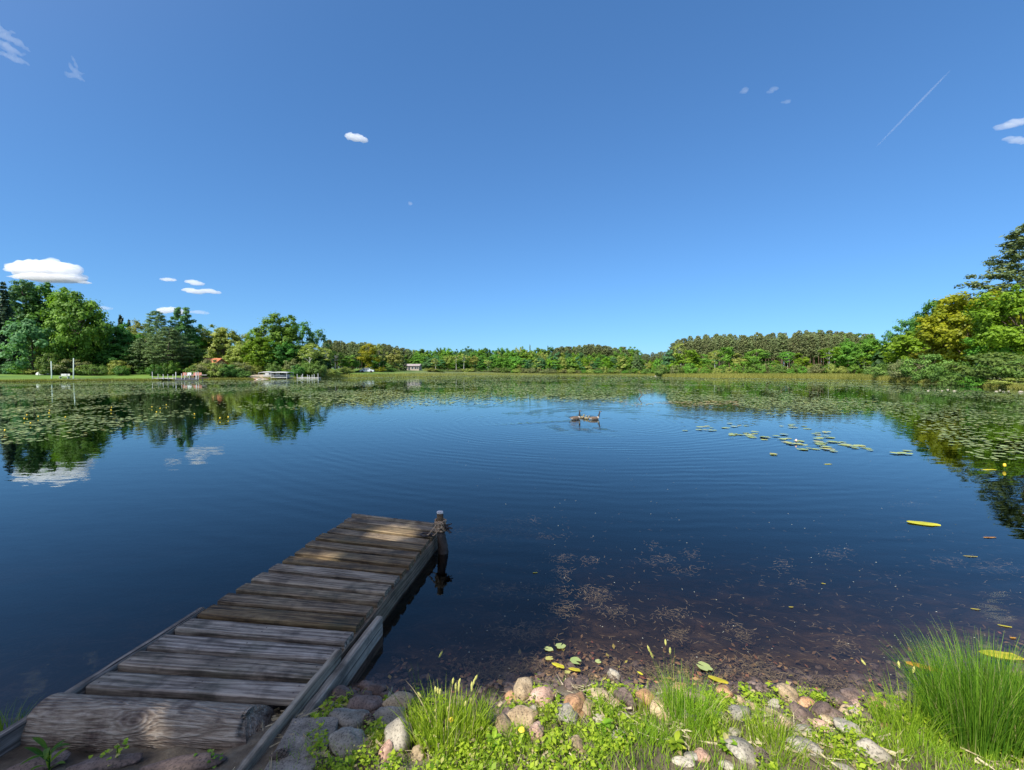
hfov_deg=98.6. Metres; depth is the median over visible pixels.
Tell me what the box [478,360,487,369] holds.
tree
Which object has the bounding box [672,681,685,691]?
rock
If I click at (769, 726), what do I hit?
grass clump
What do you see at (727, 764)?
rock
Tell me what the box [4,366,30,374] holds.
shrub
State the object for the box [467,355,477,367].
tree
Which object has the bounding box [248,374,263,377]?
sandy path
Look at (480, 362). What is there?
tree
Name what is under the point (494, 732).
leafy plant
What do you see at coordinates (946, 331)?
maple tree
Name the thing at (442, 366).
tree
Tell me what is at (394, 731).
rock
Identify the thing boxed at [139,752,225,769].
rock
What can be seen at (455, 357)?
birch tree
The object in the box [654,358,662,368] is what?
tree
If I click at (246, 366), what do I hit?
shrub
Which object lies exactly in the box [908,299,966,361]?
tree
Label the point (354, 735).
rock
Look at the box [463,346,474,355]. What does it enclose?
tree
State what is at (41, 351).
tree
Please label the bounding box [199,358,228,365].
cabin
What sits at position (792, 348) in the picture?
pine tree
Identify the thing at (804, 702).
rock
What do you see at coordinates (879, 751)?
rock
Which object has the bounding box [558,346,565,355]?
pine tree
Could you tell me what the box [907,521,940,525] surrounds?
floating leaf
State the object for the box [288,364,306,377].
shrub
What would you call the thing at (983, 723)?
grass clump
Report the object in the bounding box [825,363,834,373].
shrub
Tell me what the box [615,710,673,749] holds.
grass clump
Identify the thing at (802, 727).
rock
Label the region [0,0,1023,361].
sky
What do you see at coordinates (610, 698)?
grass clump
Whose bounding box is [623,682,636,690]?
rock
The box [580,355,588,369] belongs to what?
tree
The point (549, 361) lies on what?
tree
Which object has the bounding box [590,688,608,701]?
rock
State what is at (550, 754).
rock
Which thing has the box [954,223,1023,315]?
pine tree
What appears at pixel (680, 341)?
pine tree
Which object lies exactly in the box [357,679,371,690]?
rock
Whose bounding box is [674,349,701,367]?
tree
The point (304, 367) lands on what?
shrub
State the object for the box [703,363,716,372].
shrub
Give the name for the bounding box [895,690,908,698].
rock
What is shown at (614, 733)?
rock
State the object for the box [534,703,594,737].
grass clump
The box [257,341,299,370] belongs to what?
tree
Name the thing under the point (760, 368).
shrub
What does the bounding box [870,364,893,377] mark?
shrub
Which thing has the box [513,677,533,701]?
rock
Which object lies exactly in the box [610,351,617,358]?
tree
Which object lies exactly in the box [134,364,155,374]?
shrub
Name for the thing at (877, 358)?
woodland
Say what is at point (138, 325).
tree
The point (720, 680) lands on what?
floating leaf
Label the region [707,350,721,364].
birch tree
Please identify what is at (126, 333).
maple tree
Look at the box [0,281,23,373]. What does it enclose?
spruce tree
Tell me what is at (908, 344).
tree
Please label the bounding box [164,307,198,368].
pine tree
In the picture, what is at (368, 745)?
rock
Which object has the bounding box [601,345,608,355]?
pine tree
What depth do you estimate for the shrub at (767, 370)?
133.39 m
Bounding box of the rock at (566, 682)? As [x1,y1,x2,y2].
[562,679,575,687]
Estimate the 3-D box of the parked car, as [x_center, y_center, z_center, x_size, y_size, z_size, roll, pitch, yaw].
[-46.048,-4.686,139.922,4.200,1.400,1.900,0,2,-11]
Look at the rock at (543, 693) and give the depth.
2.06 m
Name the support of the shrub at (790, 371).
on the ground at (110, 552)
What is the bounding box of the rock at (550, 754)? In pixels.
[542,752,560,761]
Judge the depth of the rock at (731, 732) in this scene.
1.83 m
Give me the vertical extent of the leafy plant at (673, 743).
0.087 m
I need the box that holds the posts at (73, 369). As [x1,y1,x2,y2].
[51,358,77,379]
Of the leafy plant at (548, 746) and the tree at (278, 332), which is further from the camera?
the tree at (278, 332)
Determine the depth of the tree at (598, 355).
221.97 m
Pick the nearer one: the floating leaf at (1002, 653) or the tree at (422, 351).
the floating leaf at (1002, 653)
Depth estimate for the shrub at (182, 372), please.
96.30 m
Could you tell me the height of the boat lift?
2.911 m
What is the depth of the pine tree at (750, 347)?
166.67 m
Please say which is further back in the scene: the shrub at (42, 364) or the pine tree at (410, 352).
the pine tree at (410, 352)
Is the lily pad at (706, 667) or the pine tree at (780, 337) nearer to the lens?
the lily pad at (706, 667)
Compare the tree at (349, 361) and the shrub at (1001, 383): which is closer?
the shrub at (1001, 383)
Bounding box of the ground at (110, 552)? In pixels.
[0,366,1023,769]
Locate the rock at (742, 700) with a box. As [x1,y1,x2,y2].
[732,695,744,704]
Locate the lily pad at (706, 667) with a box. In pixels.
[697,661,712,670]
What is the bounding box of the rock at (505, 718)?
[495,712,513,735]
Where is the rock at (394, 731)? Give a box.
[382,714,411,755]
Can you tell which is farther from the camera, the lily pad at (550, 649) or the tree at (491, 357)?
the tree at (491, 357)
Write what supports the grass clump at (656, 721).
on the ground at (110, 552)
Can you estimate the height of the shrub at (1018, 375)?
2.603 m
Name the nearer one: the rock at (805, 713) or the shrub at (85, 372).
the rock at (805, 713)
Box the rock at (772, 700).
[767,698,779,707]
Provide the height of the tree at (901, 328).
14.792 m
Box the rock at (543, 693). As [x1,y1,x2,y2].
[529,686,554,707]
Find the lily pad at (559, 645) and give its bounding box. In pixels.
[555,643,565,648]
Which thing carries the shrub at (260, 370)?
on the ground at (110, 552)
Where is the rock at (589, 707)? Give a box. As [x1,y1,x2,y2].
[583,696,595,717]
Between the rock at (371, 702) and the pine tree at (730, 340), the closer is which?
the rock at (371, 702)
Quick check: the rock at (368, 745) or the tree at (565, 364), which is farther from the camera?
the tree at (565, 364)
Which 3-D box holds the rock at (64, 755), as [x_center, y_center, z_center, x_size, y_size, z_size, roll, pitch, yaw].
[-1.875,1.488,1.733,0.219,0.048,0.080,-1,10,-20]
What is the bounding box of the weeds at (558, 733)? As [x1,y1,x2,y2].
[306,673,1023,769]
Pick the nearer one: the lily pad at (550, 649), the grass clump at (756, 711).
the grass clump at (756, 711)
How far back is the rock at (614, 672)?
2.40 m
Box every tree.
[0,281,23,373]
[0,318,70,374]
[7,279,45,356]
[7,281,82,351]
[26,287,114,366]
[26,328,80,364]
[80,321,143,373]
[93,343,147,367]
[110,328,162,372]
[117,315,123,325]
[123,338,163,368]
[129,319,150,333]
[137,310,174,359]
[137,327,195,374]
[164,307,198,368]
[171,341,208,369]
[179,323,211,360]
[195,324,248,364]
[223,341,249,366]
[240,333,281,373]
[244,329,262,342]
[251,310,301,360]
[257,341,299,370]
[284,341,317,364]
[292,321,315,348]
[297,343,326,362]
[306,327,331,353]
[316,347,333,360]
[324,340,333,350]
[331,351,344,369]
[332,341,340,368]
[338,342,346,367]
[338,355,361,369]
[342,344,348,356]
[346,341,354,358]
[350,342,357,368]
[354,343,362,368]
[355,343,381,367]
[365,354,385,368]
[372,343,387,366]
[383,345,390,362]
[385,349,403,368]
[398,350,406,370]
[405,350,413,358]
[409,357,420,363]
[411,353,418,363]
[417,355,426,368]
[419,349,427,356]
[424,357,436,367]
[431,358,438,368]
[433,359,445,368]
[439,357,447,368]
[441,347,452,368]
[443,355,453,369]
[452,355,459,362]
[453,359,464,368]
[459,354,468,362]
[460,357,469,368]
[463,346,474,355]
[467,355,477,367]
[474,357,485,369]
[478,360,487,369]
[482,348,490,358]
[486,356,493,368]
[491,357,499,369]
[495,357,508,368]
[497,347,509,355]
[508,352,518,364]
[509,356,521,370]
[515,360,523,370]
[517,358,525,369]
[523,359,529,369]
[527,360,534,368]
[533,359,543,372]
[535,356,545,369]
[541,360,551,369]
[543,347,553,366]
[546,358,554,368]
[551,348,560,356]
[553,352,561,360]
[553,361,563,369]
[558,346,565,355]
[558,357,566,366]
[558,360,570,368]
[564,350,572,358]
[565,346,575,355]
[565,357,577,369]
[572,358,579,369]
[575,356,581,369]
[576,345,582,353]
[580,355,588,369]
[582,345,587,356]
[582,360,594,369]
[585,344,592,355]
[587,345,595,356]
[588,361,597,368]
[591,352,602,361]
[593,358,601,366]
[596,346,604,354]
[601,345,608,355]
[601,357,613,368]
[604,346,613,355]
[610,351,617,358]
[610,357,617,369]
[613,361,622,369]
[615,355,626,370]
[623,355,631,368]
[623,356,631,370]
[628,346,633,356]
[631,350,641,372]
[632,347,642,358]
[640,360,646,369]
[643,362,651,370]
[644,354,651,363]
[649,352,655,361]
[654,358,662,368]
[661,350,676,364]
[667,342,681,357]
[667,361,680,369]
[672,343,686,367]
[674,340,683,367]
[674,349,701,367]
[680,338,687,365]
[685,340,692,353]
[691,339,701,353]
[694,335,702,351]
[695,354,712,367]
[701,336,710,358]
[705,340,715,354]
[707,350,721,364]
[708,347,735,369]
[714,335,726,365]
[722,340,730,353]
[725,333,735,366]
[731,353,748,367]
[732,335,739,368]
[733,340,742,358]
[738,335,748,368]
[741,337,754,353]
[741,348,775,367]
[752,332,762,355]
[755,333,766,360]
[762,336,773,358]
[765,334,772,362]
[771,338,779,362]
[775,333,787,363]
[776,351,796,366]
[779,337,790,365]
[789,334,799,368]
[793,330,805,352]
[793,353,812,366]
[801,332,812,366]
[805,335,819,362]
[808,330,830,366]
[810,334,821,363]
[817,347,840,361]
[818,330,826,352]
[824,333,833,362]
[826,330,833,362]
[830,333,847,367]
[831,335,840,362]
[831,338,859,368]
[837,331,846,354]
[844,332,855,343]
[847,334,886,365]
[853,336,860,343]
[858,355,870,368]
[864,341,894,363]
[879,330,939,367]
[881,330,892,342]
[887,316,916,337]
[902,306,928,348]
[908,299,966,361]
[908,333,971,371]
[911,288,1023,365]
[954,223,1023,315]
[959,336,1022,367]
[960,284,1023,360]
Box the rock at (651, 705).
[648,696,669,718]
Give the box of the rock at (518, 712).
[507,705,539,726]
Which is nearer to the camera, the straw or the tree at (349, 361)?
the straw
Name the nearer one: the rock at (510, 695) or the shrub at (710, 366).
the rock at (510, 695)
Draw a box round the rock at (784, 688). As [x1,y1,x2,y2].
[777,679,798,702]
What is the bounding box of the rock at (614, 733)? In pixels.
[611,729,624,739]
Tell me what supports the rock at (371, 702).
on the gravel
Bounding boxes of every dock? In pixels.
[0,513,437,769]
[152,372,204,380]
[297,374,320,378]
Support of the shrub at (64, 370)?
on the ground at (110, 552)
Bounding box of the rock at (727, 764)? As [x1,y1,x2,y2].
[717,760,732,769]
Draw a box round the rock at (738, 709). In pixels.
[730,705,751,721]
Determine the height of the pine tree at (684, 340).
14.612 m
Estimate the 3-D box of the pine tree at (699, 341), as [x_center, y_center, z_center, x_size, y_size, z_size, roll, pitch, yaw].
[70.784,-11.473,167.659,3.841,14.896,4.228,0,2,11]
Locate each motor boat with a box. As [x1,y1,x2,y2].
[263,373,273,376]
[273,373,289,378]
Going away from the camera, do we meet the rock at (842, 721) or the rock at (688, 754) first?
the rock at (688, 754)
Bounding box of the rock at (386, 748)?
[378,739,391,759]
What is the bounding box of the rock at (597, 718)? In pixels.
[593,715,603,724]
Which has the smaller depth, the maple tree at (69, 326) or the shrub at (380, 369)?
the maple tree at (69, 326)
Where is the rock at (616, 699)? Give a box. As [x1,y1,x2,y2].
[607,696,619,706]
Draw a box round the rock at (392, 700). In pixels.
[381,693,412,710]
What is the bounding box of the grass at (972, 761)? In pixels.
[276,676,1023,769]
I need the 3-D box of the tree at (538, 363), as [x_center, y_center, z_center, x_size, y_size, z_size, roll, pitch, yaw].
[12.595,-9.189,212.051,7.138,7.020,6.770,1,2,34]
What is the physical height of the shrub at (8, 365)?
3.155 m
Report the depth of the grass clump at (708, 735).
1.83 m
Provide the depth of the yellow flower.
1.78 m
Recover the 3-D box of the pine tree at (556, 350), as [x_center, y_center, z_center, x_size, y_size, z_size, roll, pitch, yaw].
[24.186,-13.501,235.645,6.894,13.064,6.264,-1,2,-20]
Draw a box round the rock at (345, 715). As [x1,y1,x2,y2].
[328,705,369,730]
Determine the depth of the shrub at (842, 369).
129.37 m
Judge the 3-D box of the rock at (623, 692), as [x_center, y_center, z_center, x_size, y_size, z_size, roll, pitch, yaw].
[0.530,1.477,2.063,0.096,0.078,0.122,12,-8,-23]
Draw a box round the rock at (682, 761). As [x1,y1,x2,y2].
[673,756,694,766]
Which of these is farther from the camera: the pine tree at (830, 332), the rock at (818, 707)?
the pine tree at (830, 332)
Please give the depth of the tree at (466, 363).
210.03 m
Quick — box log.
[21,692,275,752]
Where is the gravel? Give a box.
[267,642,1023,743]
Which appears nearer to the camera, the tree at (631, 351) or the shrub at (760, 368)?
the shrub at (760, 368)
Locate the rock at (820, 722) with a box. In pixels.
[812,718,830,733]
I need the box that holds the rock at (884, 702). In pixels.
[868,697,886,710]
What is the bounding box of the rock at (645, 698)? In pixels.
[635,688,654,704]
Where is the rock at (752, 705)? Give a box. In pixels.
[745,701,755,710]
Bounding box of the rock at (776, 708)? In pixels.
[761,705,780,717]
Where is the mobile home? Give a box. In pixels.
[406,364,421,370]
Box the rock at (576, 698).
[563,691,584,718]
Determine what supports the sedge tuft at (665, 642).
on the ground at (110, 552)
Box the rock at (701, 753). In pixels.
[694,747,711,761]
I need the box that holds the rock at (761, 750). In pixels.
[755,747,770,763]
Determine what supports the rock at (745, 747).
on the ground at (110, 552)
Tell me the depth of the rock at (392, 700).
2.05 m
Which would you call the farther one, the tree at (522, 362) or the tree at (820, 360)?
the tree at (522, 362)
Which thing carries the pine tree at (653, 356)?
on the ground at (110, 552)
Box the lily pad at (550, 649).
[544,646,552,650]
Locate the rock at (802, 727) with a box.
[795,724,812,732]
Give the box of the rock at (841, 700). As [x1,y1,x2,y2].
[828,694,849,708]
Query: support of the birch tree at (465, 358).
on the ground at (110, 552)
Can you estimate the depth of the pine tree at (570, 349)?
234.35 m
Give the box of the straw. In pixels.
[234,671,1022,769]
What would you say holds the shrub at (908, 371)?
on the ground at (110, 552)
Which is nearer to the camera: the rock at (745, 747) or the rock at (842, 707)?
the rock at (745, 747)
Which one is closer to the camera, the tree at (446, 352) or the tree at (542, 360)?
the tree at (542, 360)
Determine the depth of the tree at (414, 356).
222.55 m
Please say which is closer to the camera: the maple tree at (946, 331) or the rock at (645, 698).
the rock at (645, 698)
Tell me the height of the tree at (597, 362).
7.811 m
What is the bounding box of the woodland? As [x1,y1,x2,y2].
[19,334,1021,371]
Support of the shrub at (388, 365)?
on the ground at (110, 552)
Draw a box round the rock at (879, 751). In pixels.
[853,738,891,761]
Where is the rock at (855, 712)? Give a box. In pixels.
[849,705,857,715]
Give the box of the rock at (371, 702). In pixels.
[347,692,382,714]
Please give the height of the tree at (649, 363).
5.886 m
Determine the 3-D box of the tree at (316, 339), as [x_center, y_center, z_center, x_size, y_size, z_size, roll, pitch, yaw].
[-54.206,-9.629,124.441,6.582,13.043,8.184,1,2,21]
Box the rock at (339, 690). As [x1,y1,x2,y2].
[331,686,349,700]
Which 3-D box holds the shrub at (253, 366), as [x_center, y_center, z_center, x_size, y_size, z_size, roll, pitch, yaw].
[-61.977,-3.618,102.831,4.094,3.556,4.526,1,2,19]
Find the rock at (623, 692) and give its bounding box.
[613,687,636,708]
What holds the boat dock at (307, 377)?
in the water
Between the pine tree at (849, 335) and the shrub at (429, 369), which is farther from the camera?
the shrub at (429, 369)
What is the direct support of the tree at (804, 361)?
on the ground at (110, 552)
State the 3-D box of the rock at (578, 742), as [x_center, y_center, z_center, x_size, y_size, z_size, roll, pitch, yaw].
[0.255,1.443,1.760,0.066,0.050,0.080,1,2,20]
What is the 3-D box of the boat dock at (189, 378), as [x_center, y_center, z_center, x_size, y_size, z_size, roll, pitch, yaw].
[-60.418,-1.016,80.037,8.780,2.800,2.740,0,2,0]
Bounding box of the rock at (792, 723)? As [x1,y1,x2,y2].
[777,714,793,727]
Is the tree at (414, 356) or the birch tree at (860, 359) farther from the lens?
the tree at (414, 356)
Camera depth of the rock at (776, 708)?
1.99 m
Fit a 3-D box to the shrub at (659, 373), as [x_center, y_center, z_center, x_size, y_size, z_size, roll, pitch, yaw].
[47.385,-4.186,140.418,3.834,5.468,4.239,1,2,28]
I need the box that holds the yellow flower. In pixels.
[518,726,524,733]
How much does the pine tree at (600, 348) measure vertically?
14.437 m
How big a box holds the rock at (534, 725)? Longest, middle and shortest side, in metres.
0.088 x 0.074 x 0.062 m
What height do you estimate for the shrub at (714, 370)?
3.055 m
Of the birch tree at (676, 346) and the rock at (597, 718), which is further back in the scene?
the birch tree at (676, 346)
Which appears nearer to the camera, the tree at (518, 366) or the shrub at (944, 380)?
the shrub at (944, 380)
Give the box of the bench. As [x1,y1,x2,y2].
[59,374,69,378]
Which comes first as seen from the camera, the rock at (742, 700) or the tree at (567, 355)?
the rock at (742, 700)
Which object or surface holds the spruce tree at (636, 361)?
on the ground at (110, 552)
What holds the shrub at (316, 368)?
on the ground at (110, 552)
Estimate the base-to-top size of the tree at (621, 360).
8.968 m
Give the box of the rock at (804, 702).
[797,698,812,709]
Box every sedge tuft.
[388,673,502,764]
[404,651,442,696]
[647,639,687,708]
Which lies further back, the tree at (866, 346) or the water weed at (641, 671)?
the tree at (866, 346)
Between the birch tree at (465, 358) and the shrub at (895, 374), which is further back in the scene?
the birch tree at (465, 358)
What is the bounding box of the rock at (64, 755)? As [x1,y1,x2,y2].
[3,750,71,769]
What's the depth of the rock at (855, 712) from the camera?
1.99 m
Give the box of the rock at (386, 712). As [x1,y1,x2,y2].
[374,705,408,725]
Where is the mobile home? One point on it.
(418, 367)
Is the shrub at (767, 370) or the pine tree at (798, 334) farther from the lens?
the pine tree at (798, 334)
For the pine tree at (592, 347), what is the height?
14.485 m
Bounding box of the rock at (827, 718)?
[818,714,834,725]
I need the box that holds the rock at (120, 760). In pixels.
[66,753,142,769]
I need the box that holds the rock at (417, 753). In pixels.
[411,744,424,761]
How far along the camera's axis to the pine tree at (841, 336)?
167.01 m
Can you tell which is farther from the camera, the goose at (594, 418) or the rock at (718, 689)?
the goose at (594, 418)
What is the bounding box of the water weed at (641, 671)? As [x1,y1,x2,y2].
[429,499,1023,694]
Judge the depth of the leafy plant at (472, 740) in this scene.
1.76 m
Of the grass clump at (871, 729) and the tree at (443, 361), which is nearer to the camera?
the grass clump at (871, 729)
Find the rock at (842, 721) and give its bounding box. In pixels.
[833,716,865,738]
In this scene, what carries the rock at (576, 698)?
on the ground at (110, 552)
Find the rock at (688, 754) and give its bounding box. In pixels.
[684,750,697,760]
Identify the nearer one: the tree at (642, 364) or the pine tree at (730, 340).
the pine tree at (730, 340)
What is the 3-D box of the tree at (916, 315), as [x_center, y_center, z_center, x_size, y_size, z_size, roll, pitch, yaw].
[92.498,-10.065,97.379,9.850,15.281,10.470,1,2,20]
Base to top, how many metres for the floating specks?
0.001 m
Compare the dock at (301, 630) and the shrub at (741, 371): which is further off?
the shrub at (741, 371)
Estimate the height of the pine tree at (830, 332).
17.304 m
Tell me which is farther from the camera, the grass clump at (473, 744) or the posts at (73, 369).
the posts at (73, 369)
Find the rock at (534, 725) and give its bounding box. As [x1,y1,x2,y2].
[527,720,544,741]
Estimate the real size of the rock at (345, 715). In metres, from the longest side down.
0.201 x 0.136 x 0.080 m
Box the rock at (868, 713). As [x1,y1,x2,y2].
[858,711,877,723]
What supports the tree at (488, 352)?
on the ground at (110, 552)
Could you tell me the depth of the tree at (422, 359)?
221.97 m
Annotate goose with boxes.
[570,410,580,419]
[589,411,600,419]
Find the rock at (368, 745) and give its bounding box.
[362,739,372,749]
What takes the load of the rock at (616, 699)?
on the ground at (110, 552)
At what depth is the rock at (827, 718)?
1.96 m
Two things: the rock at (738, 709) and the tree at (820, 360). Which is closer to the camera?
the rock at (738, 709)
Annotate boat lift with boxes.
[271,372,292,377]
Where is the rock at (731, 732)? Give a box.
[728,728,741,737]
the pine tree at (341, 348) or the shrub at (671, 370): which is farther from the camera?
the pine tree at (341, 348)
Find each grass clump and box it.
[0,693,45,730]
[332,726,385,760]
[453,726,503,762]
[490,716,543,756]
[531,698,559,718]
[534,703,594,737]
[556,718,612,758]
[582,680,627,721]
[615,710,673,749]
[631,663,732,734]
[632,683,662,718]
[637,707,685,743]
[669,713,719,749]
[698,701,746,739]
[735,691,780,724]
[740,688,803,749]
[741,715,813,769]
[793,720,853,763]
[833,709,888,744]
[855,660,971,745]
[858,723,923,761]
[871,617,1023,764]
[890,722,963,762]
[946,650,1023,748]
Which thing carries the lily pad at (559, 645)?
on the water
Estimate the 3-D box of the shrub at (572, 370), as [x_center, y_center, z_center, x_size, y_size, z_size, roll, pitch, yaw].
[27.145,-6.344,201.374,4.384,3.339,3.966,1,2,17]
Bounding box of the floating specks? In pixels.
[470,457,1020,675]
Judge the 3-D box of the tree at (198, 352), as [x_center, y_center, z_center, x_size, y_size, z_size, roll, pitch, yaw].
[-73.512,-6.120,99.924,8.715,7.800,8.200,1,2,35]
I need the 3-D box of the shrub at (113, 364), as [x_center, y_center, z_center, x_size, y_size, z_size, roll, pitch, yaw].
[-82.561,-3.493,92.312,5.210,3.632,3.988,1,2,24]
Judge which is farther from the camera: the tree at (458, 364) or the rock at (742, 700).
the tree at (458, 364)
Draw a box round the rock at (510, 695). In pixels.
[504,691,517,702]
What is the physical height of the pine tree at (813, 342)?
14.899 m
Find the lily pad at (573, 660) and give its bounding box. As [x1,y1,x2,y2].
[570,657,580,663]
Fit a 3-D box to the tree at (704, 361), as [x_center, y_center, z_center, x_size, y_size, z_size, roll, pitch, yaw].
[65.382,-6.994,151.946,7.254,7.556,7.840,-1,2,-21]
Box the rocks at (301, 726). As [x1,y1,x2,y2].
[264,717,337,769]
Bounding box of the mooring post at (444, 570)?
[437,511,449,596]
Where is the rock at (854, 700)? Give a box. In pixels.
[850,698,861,708]
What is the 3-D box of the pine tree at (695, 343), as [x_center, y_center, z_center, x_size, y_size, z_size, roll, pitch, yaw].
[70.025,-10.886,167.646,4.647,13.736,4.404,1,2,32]
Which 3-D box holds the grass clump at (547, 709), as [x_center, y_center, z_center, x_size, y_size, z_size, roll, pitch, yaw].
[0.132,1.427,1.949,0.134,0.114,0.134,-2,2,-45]
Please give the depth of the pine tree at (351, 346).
223.50 m
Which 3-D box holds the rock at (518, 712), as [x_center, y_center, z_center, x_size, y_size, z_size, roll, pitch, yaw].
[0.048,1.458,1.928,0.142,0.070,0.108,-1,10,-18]
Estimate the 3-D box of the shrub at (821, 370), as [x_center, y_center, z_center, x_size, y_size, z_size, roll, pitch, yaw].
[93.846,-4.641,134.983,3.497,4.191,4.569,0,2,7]
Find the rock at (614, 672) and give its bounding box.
[608,668,619,679]
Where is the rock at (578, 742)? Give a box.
[566,736,582,755]
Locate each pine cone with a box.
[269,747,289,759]
[364,713,374,725]
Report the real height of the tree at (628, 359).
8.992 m
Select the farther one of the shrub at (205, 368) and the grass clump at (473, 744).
the shrub at (205, 368)
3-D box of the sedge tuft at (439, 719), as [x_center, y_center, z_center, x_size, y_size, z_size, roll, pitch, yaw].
[-0.278,1.386,1.875,0.483,0.250,0.431,2,2,45]
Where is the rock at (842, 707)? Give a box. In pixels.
[839,704,851,714]
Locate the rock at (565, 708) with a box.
[556,704,580,724]
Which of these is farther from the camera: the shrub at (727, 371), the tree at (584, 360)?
the tree at (584, 360)
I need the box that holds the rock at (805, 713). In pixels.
[789,701,813,725]
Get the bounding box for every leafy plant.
[19,737,70,769]
[88,738,128,765]
[194,749,222,767]
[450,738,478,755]
[486,727,501,751]
[528,734,578,769]
[595,718,613,735]
[602,724,633,755]
[666,730,685,754]
[717,732,737,754]
[819,730,864,759]
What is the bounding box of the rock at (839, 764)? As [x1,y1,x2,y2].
[832,761,854,769]
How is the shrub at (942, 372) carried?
on the ground at (110, 552)
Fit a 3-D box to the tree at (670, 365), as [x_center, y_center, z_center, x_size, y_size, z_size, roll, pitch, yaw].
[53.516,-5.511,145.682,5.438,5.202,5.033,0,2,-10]
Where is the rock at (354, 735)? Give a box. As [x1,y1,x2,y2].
[331,726,364,756]
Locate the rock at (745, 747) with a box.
[721,735,760,764]
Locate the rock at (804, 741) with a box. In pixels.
[787,735,813,754]
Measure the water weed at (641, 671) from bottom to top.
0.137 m
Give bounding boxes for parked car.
[360,368,373,371]
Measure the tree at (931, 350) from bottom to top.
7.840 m
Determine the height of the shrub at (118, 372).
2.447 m
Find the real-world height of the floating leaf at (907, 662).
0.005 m
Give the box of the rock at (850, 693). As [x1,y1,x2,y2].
[841,688,867,702]
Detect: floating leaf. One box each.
[552,663,563,667]
[569,667,580,670]
[709,675,727,683]
[906,661,940,671]
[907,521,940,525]
[979,650,1023,659]
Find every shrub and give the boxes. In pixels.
[1,361,31,373]
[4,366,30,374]
[20,368,38,374]
[33,353,64,374]
[47,359,92,374]
[57,362,74,374]
[70,364,110,375]
[92,362,109,367]
[107,360,131,374]
[111,366,130,375]
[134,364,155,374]
[145,364,165,375]
[155,363,172,375]
[163,360,180,375]
[175,364,189,374]
[182,365,203,377]
[192,358,224,377]
[203,362,223,377]
[216,364,240,377]
[218,364,235,377]
[222,367,241,377]
[230,362,255,374]
[236,370,251,377]
[239,362,256,374]
[251,365,263,373]
[262,362,271,370]
[266,362,281,373]
[281,359,303,374]
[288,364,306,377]
[297,364,314,375]
[306,361,326,376]
[327,369,341,374]
[338,367,355,373]
[374,367,385,371]
[386,362,403,367]
[386,368,397,371]
[424,368,437,371]
[499,367,509,372]
[567,368,574,373]
[593,369,603,373]
[641,368,650,373]
[655,364,666,376]
[669,365,680,373]
[673,365,683,373]
[684,363,699,373]
[700,367,709,373]
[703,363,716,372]
[712,367,719,373]
[725,367,732,373]
[730,363,739,372]
[736,363,752,373]
[751,363,765,373]
[760,364,770,373]
[771,365,786,373]
[787,369,796,374]
[793,364,806,373]
[798,366,806,373]
[810,365,820,373]
[813,363,824,373]
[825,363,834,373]
[834,366,847,372]
[847,364,862,373]
[857,364,867,373]
[863,367,880,374]
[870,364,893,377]
[884,359,928,377]
[893,354,960,381]
[917,363,962,381]
[934,361,984,381]
[937,375,962,384]
[938,351,1023,381]
[956,376,990,386]
[983,378,1023,386]
[987,358,1023,381]
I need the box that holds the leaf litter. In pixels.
[386,622,1023,693]
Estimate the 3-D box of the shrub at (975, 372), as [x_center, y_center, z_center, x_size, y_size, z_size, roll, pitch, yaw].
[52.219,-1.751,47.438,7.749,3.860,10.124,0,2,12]
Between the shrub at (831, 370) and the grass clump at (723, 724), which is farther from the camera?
the shrub at (831, 370)
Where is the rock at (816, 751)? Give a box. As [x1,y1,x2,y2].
[810,742,824,758]
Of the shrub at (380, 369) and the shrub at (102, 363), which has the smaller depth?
the shrub at (102, 363)
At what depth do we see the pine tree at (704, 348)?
167.19 m
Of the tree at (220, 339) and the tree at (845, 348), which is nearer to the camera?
the tree at (220, 339)
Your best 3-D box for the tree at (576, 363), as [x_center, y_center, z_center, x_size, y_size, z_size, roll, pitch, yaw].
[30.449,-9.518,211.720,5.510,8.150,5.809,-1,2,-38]
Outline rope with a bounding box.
[420,518,452,536]
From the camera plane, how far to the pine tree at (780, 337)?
166.85 m
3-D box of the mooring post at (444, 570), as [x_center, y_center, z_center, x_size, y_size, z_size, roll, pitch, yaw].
[-0.622,1.788,4.019,0.123,1.278,0.100,0,2,0]
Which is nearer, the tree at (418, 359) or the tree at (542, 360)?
the tree at (542, 360)
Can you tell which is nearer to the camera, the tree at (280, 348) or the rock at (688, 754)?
the rock at (688, 754)
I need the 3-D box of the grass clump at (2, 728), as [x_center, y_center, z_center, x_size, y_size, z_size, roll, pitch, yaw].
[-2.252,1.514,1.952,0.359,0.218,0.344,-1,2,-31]
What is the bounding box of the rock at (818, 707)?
[810,700,837,716]
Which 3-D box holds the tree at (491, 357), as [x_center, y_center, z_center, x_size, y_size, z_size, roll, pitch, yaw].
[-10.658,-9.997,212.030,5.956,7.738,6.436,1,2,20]
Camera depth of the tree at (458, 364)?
209.70 m
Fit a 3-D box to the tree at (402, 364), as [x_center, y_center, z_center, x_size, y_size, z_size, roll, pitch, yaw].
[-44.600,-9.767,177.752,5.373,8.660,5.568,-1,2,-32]
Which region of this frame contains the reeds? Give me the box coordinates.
[0,372,1023,389]
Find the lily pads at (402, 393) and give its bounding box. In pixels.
[0,375,1023,457]
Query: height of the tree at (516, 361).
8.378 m
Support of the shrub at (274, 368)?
on the ground at (110, 552)
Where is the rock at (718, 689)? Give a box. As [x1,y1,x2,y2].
[716,685,733,697]
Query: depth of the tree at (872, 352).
106.64 m
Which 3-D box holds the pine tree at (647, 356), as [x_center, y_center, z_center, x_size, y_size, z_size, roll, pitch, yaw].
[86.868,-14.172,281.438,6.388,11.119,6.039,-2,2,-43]
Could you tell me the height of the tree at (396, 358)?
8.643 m

